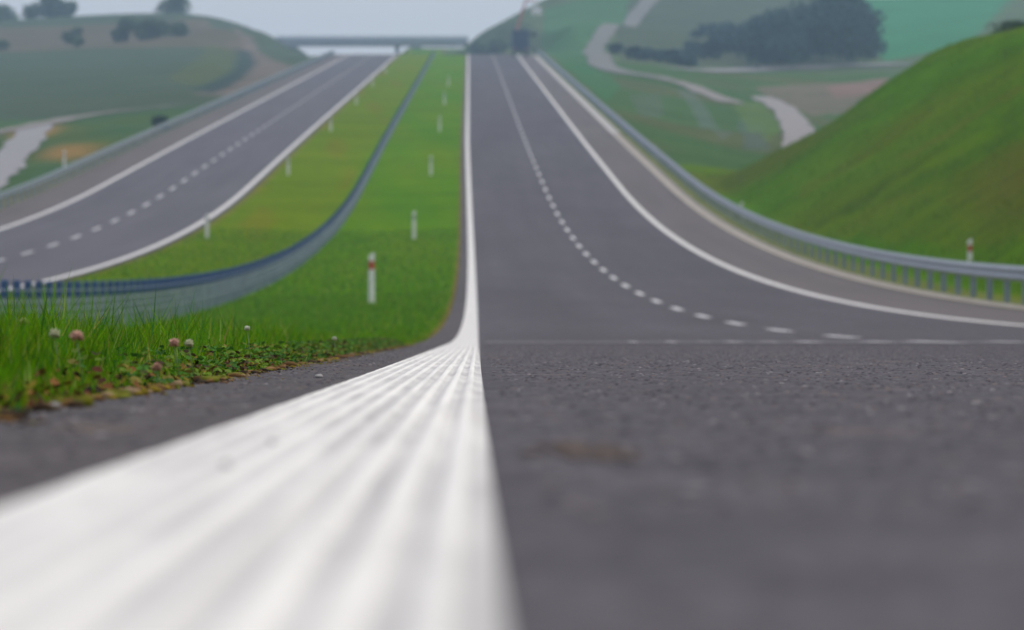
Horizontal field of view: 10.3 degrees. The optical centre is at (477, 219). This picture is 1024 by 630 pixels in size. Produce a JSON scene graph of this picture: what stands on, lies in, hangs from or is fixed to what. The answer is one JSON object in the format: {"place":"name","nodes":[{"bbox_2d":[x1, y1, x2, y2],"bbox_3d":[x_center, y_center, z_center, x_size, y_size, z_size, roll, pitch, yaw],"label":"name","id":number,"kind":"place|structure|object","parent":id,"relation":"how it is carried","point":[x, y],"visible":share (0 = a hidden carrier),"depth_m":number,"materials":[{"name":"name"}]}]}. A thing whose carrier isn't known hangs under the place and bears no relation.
{"place":"outdoors","nodes":[
{"label":"outdoors","id":0,"kind":"place"},
{"bbox_2d":[0,123,46,132],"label":"dirt track","id":1,"kind":"structure","parent":0,"point":[15,128],"depth_m":461.80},
{"bbox_2d":[0,124,54,187],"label":"side road","id":2,"kind":"structure","parent":0,"point":[19,147],"depth_m":393.85,"materials":[{"name":"grey asphalt"}]},
{"bbox_2d":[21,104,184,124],"bbox_3d":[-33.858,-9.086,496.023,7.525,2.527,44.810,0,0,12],"label":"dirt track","id":3,"kind":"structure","parent":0,"point":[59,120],"depth_m":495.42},
{"bbox_2d":[0,227,460,409],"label":"grass","id":4,"kind":"structure","parent":0,"point":[18,370],"depth_m":72.41,"materials":[{"name":"green plant"}]},
{"bbox_2d":[0,0,541,55],"label":"sky","id":5,"kind":"structure","parent":0,"point":[470,18],"materials":[{"name":"white"}]},
{"bbox_2d":[0,0,1023,341],"bbox_3d":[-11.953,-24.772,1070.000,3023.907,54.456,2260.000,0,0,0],"label":"ground","id":6,"kind":"structure","parent":0,"point":[46,72],"depth_m":375.56,"materials":[{"name":"green plant"}]},
{"bbox_2d":[0,40,11,50],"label":"bush","id":7,"kind":"object","parent":6,"relation":"on","point":[4,44],"visible":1,"depth_m":999.53,"materials":[{"name":"green plant"}]},
{"bbox_2d":[0,4,20,20],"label":"tree","id":8,"kind":"object","parent":6,"relation":"on","point":[5,12],"visible":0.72,"depth_m":1238.34,"materials":[{"name":"green plant"}]},
{"bbox_2d":[19,317,28,349],"bbox_3d":[-0.755,0.229,9.500,0.019,0.134,0.019,0,0,23],"label":"clover flower","id":9,"kind":"object","parent":6,"relation":"on","point":[25,323],"visible":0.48,"depth_m":9.50,"materials":[{"name":"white plant"}]},
{"bbox_2d":[21,2,46,18],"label":"tree","id":10,"kind":"object","parent":6,"relation":"on","point":[32,11],"visible":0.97,"depth_m":1233.44,"materials":[{"name":"green plant"}]},
{"bbox_2d":[38,0,64,17],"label":"tree","id":11,"kind":"object","parent":6,"relation":"on","point":[51,8],"visible":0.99,"depth_m":1239.15,"materials":[{"name":"green plant"}]},
{"bbox_2d":[49,328,60,375],"bbox_3d":[-0.638,0.219,8.600,0.018,0.110,0.021,0,0,31],"label":"clover flower","id":12,"kind":"object","parent":6,"relation":"on","point":[54,334],"visible":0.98,"depth_m":8.60,"materials":[{"name":"white plant"}]},
{"bbox_2d":[63,151,65,166],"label":"delineator post","id":13,"kind":"object","parent":6,"relation":"on","point":[64,165],"visible":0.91,"depth_m":321.96,"materials":[{"name":"white plastic"}]},
{"bbox_2d":[56,0,79,16],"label":"tree","id":14,"kind":"object","parent":6,"relation":"on","point":[67,8],"visible":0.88,"depth_m":1234.88,"materials":[{"name":"green plant"}]},
{"bbox_2d":[61,27,84,47],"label":"bush","id":15,"kind":"object","parent":6,"relation":"on","point":[73,36],"visible":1,"depth_m":979.32,"materials":[{"name":"green plant"}]},
{"bbox_2d":[69,330,83,379],"bbox_3d":[-0.583,0.214,8.300,0.025,0.106,0.020,0,0,0],"label":"clover flower","id":16,"kind":"object","parent":6,"relation":"on","point":[76,335],"visible":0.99,"depth_m":8.30,"materials":[{"name":"pink plant"}]},
{"bbox_2d":[109,17,135,41],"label":"bush","id":17,"kind":"object","parent":6,"relation":"on","point":[122,33],"visible":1,"depth_m":984.24,"materials":[{"name":"green plant"}]},
{"bbox_2d":[131,17,156,39],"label":"bush","id":18,"kind":"object","parent":6,"relation":"on","point":[140,33],"visible":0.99,"depth_m":983.59,"materials":[{"name":"green plant"}]},
{"bbox_2d":[151,362,161,383],"bbox_3d":[-0.483,0.249,8.600,0.022,0.067,0.017,0,0,0],"label":"clover flower","id":19,"kind":"object","parent":6,"relation":"on","point":[156,366],"visible":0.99,"depth_m":8.60,"materials":[{"name":"pink plant"}]},
{"bbox_2d":[150,115,168,129],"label":"bush","id":20,"kind":"object","parent":6,"relation":"on","point":[157,120],"visible":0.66,"depth_m":414.54,"materials":[{"name":"green plant"}]},
{"bbox_2d":[146,18,173,37],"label":"bush","id":21,"kind":"object","parent":6,"relation":"on","point":[162,28],"visible":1,"depth_m":983.82,"materials":[{"name":"green plant"}]},
{"bbox_2d":[0,50,334,208],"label":"guardrail","id":22,"kind":"object","parent":6,"relation":"on","point":[213,105],"visible":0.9,"depth_m":367.93,"materials":[{"name":"metal"}]},
{"bbox_2d":[153,0,191,13],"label":"tree","id":23,"kind":"object","parent":6,"relation":"on","point":[172,6],"visible":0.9,"depth_m":1198.99,"materials":[{"name":"green plant"}]},
{"bbox_2d":[169,338,179,377],"bbox_3d":[-0.511,0.245,9.600,0.020,0.091,0.020,0,0,27],"label":"clover flower","id":24,"kind":"object","parent":6,"relation":"on","point":[174,342],"visible":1,"depth_m":9.60,"materials":[{"name":"pink plant"}]},
{"bbox_2d":[0,54,349,226],"bbox_3d":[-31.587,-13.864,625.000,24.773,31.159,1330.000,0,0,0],"label":"hard shoulder","id":25,"kind":"object","parent":6,"relation":"on","point":[73,187],"visible":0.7,"depth_m":340.11},
{"bbox_2d":[169,20,190,36],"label":"bush","id":26,"kind":"object","parent":6,"relation":"on","point":[180,29],"visible":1,"depth_m":984.35,"materials":[{"name":"green plant"}]},
{"bbox_2d":[184,339,193,376],"bbox_3d":[-0.500,0.252,9.899,0.022,0.089,0.018,0,0,0],"label":"clover flower","id":27,"kind":"object","parent":6,"relation":"on","point":[189,343],"visible":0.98,"depth_m":9.90,"materials":[{"name":"white plant"}]},
{"bbox_2d":[0,54,401,289],"bbox_3d":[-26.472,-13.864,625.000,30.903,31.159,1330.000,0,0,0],"label":"carriageway","id":28,"kind":"structure","parent":6,"relation":"on","point":[211,187],"depth_m":286.88,"materials":[{"name":"grey asphalt"}]},
{"bbox_2d":[0,54,351,229],"bbox_3d":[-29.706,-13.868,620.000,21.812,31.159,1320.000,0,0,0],"label":"edge line","id":29,"kind":"object","parent":28,"relation":"on","point":[94,189],"visible":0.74,"depth_m":326.31,"materials":[{"name":"paint"}]},
{"bbox_2d":[0,66,355,260],"bbox_3d":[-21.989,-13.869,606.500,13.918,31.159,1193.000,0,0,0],"label":"lane line","id":30,"kind":"object","parent":28,"relation":"on","point":[172,187],"visible":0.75,"depth_m":287.47,"materials":[{"name":"paint"}]},
{"bbox_2d":[9,54,398,288],"bbox_3d":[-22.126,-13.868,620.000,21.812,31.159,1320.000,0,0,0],"label":"edge line","id":31,"kind":"object","parent":28,"relation":"on","point":[245,189],"visible":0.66,"depth_m":261.58,"materials":[{"name":"paint"}]},
{"bbox_2d":[205,214,208,237],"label":"delineator post","id":32,"kind":"object","parent":6,"relation":"on","point":[207,226],"visible":0.9,"depth_m":215.97,"materials":[{"name":"white plastic"}]},
{"bbox_2d":[0,344,416,426],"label":"moss and litter","id":33,"kind":"object","parent":6,"relation":"on","point":[8,416],"visible":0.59,"depth_m":7.56,"materials":[{"name":"brown plant"}]},
{"bbox_2d":[26,336,403,387],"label":"clover leaves","id":34,"kind":"object","parent":6,"relation":"on","point":[362,343],"visible":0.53,"depth_m":12.96,"materials":[{"name":"green plant"}]},
{"bbox_2d":[0,51,434,326],"bbox_3d":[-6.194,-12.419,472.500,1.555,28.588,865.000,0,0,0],"label":"wire rope barrier","id":35,"kind":"object","parent":6,"relation":"on","point":[229,284],"visible":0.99,"depth_m":115.46,"materials":[{"name":"grey metal"}]},
{"bbox_2d":[0,54,467,506],"bbox_3d":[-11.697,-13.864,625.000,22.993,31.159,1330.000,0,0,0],"label":"asphalt margin","id":36,"kind":"object","parent":6,"relation":"on","point":[46,480],"visible":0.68,"depth_m":5.54,"materials":[{"name":"grey asphalt"}]},
{"bbox_2d":[51,402,60,406],"bbox_3d":[-0.460,0.203,6.200,0.014,0.008,0.011,0,0,0],"label":"pebble","id":37,"kind":"object","parent":36,"relation":"on","point":[56,404],"visible":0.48,"depth_m":6.20,"materials":[{"name":"stone"}]},
{"bbox_2d":[0,347,363,408],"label":"withered leaves","id":38,"kind":"object","parent":36,"relation":"on","point":[87,390],"visible":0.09,"depth_m":7.93,"materials":[{"name":"plant"}]},
{"bbox_2d":[244,326,251,364],"bbox_3d":[-0.523,0.300,13.001,0.021,0.117,0.015,0,0,0],"label":"clover flower","id":39,"kind":"object","parent":6,"relation":"on","point":[247,328],"visible":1,"depth_m":13.00,"materials":[{"name":"white plant"}]},
{"bbox_2d":[287,158,288,174],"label":"delineator post","id":40,"kind":"object","parent":6,"relation":"on","point":[288,166],"visible":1,"depth_m":310.96,"materials":[{"name":"white plastic"}]},
{"bbox_2d":[368,253,374,303],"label":"delineator post","id":41,"kind":"object","parent":6,"relation":"on","point":[371,280],"visible":0.92,"depth_m":119.96,"materials":[{"name":"white plastic"}]},
{"bbox_2d":[276,36,467,53],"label":"overpass bridge","id":42,"kind":"structure","parent":6,"relation":"on","point":[396,43],"depth_m":1099.53,"materials":[{"name":"concrete"}]},
{"bbox_2d":[412,211,415,238],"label":"delineator post","id":43,"kind":"object","parent":6,"relation":"on","point":[414,225],"visible":0.91,"depth_m":215.97,"materials":[{"name":"white plastic"}]},
{"bbox_2d":[430,156,431,174],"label":"delineator post","id":44,"kind":"object","parent":6,"relation":"on","point":[430,165],"visible":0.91,"depth_m":310.96,"materials":[{"name":"white plastic"}]},
{"bbox_2d":[455,50,472,54],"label":"bush","id":45,"kind":"object","parent":6,"relation":"on","point":[464,52],"visible":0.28,"depth_m":1074.90,"materials":[{"name":"green plant"}]},
{"bbox_2d":[466,41,489,53],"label":"tree","id":46,"kind":"object","parent":6,"relation":"on","point":[477,47],"visible":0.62,"depth_m":1083.78,"materials":[{"name":"green plant"}]},
{"bbox_2d":[487,37,507,53],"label":"tree","id":47,"kind":"object","parent":6,"relation":"on","point":[498,44],"visible":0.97,"depth_m":1094.44,"materials":[{"name":"green plant"}]},
{"bbox_2d":[531,54,619,132],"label":"gutter","id":48,"kind":"object","parent":6,"relation":"on","point":[600,117],"visible":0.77,"depth_m":520.02,"materials":[{"name":"concrete"}]},
{"bbox_2d":[469,54,1023,629],"bbox_3d":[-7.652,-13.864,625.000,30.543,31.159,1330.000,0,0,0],"label":"carriageway","id":49,"kind":"structure","parent":6,"relation":"on","point":[829,562],"depth_m":4.48,"materials":[{"name":"grey asphalt"}]},
{"bbox_2d":[0,347,504,629],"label":"edge line","id":50,"kind":"object","parent":49,"relation":"on","point":[363,502],"visible":1,"depth_m":2.27,"materials":[{"name":"paint"}]},
{"bbox_2d":[221,461,230,465],"bbox_3d":[-0.146,0.142,3.300,0.006,0.003,0.004,0,0,0],"label":"dirt crumb","id":51,"kind":"object","parent":50,"relation":"on","point":[225,463],"visible":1,"depth_m":3.30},
{"bbox_2d":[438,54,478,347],"bbox_3d":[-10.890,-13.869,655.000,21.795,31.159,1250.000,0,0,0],"label":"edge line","id":52,"kind":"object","parent":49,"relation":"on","point":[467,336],"visible":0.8,"depth_m":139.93,"materials":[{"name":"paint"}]},
{"bbox_2d":[0,334,1023,512],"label":"stone chips","id":53,"kind":"object","parent":49,"relation":"on","point":[725,507],"visible":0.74,"depth_m":6.72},
{"bbox_2d":[519,440,642,459],"bbox_3d":[0.071,0.160,3.959,0.087,0.014,0.691,0,0,0],"label":"mud stain","id":54,"kind":"object","parent":49,"relation":"on","point":[579,451],"visible":1,"depth_m":3.90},
{"bbox_2d":[492,55,960,342],"bbox_3d":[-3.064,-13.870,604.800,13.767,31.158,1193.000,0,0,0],"label":"lane line","id":55,"kind":"object","parent":49,"relation":"on","point":[595,262],"visible":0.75,"depth_m":155.19,"materials":[{"name":"paint"}]},
{"bbox_2d":[485,341,1023,342],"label":"road joint","id":56,"kind":"object","parent":49,"relation":"on","point":[742,342],"visible":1,"depth_m":45.37,"materials":[{"name":"grey asphalt"}]},
{"bbox_2d":[515,54,1023,325],"bbox_3d":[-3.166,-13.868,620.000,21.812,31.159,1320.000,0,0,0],"label":"edge line","id":57,"kind":"object","parent":49,"relation":"on","point":[641,210],"visible":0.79,"depth_m":194.51,"materials":[{"name":"paint"}]},
{"bbox_2d":[628,341,1004,342],"bbox_3d":[2.774,0.975,45.250,3.090,0.077,4.100,0,0,0],"label":"worn marking","id":58,"kind":"object","parent":49,"relation":"on","point":[862,341],"visible":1,"depth_m":46.68,"materials":[{"name":"paint"}]},
{"bbox_2d":[607,0,888,68],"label":"forest","id":59,"kind":"object","parent":6,"relation":"on","point":[846,29],"visible":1,"depth_m":830.24,"materials":[{"name":"green plant"}]},
{"bbox_2d":[517,54,1023,324],"bbox_3d":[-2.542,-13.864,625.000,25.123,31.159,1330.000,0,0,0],"label":"hard shoulder","id":60,"kind":"object","parent":6,"relation":"on","point":[651,194],"visible":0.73,"depth_m":208.16},
{"bbox_2d":[512,0,540,55],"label":"crane truck","id":61,"kind":"object","parent":60,"relation":"on","point":[520,40],"visible":0.94,"depth_m":876.40,"materials":[{"name":"paint"}]},
{"bbox_2d":[537,50,1023,304],"bbox_3d":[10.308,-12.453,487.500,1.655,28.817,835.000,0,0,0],"label":"guardrail","id":62,"kind":"object","parent":6,"relation":"on","point":[1007,274],"visible":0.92,"depth_m":171.96,"materials":[{"name":"metal"}]},
{"bbox_2d":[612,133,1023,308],"bbox_3d":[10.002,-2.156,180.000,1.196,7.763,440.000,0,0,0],"label":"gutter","id":63,"kind":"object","parent":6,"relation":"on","point":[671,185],"visible":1,"depth_m":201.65,"materials":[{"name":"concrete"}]},
{"bbox_2d":[968,239,971,261],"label":"delineator post","id":64,"kind":"object","parent":6,"relation":"on","point":[970,250],"visible":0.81,"depth_m":155.96,"materials":[{"name":"white plastic"}]},
{"bbox_2d":[984,19,1023,32],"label":"bush","id":65,"kind":"object","parent":6,"relation":"on","point":[1008,25],"visible":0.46,"depth_m":284.32,"materials":[{"name":"green plant"}]},
{"bbox_2d":[582,0,670,77],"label":"dirt track","id":66,"kind":"structure","parent":0,"point":[604,33],"depth_m":950.10,"materials":[{"name":"grey gravel"}]},
{"bbox_2d":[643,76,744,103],"bbox_3d":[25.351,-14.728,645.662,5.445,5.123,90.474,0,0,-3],"label":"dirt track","id":67,"kind":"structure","parent":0,"point":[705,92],"depth_m":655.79,"materials":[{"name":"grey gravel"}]},
{"bbox_2d":[750,96,815,148],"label":"dirt track","id":68,"kind":"structure","parent":0,"point":[795,125],"depth_m":544.32,"materials":[{"name":"grey gravel"}]},
{"bbox_2d":[666,63,913,71],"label":"side road","id":69,"kind":"structure","parent":0,"point":[780,68],"depth_m":828.14,"materials":[{"name":"grey asphalt"}]},
{"bbox_2d":[706,24,1023,293],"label":"slope grass","id":70,"kind":"structure","parent":0,"point":[869,193],"depth_m":232.49,"materials":[{"name":"green plant"}]}
]}

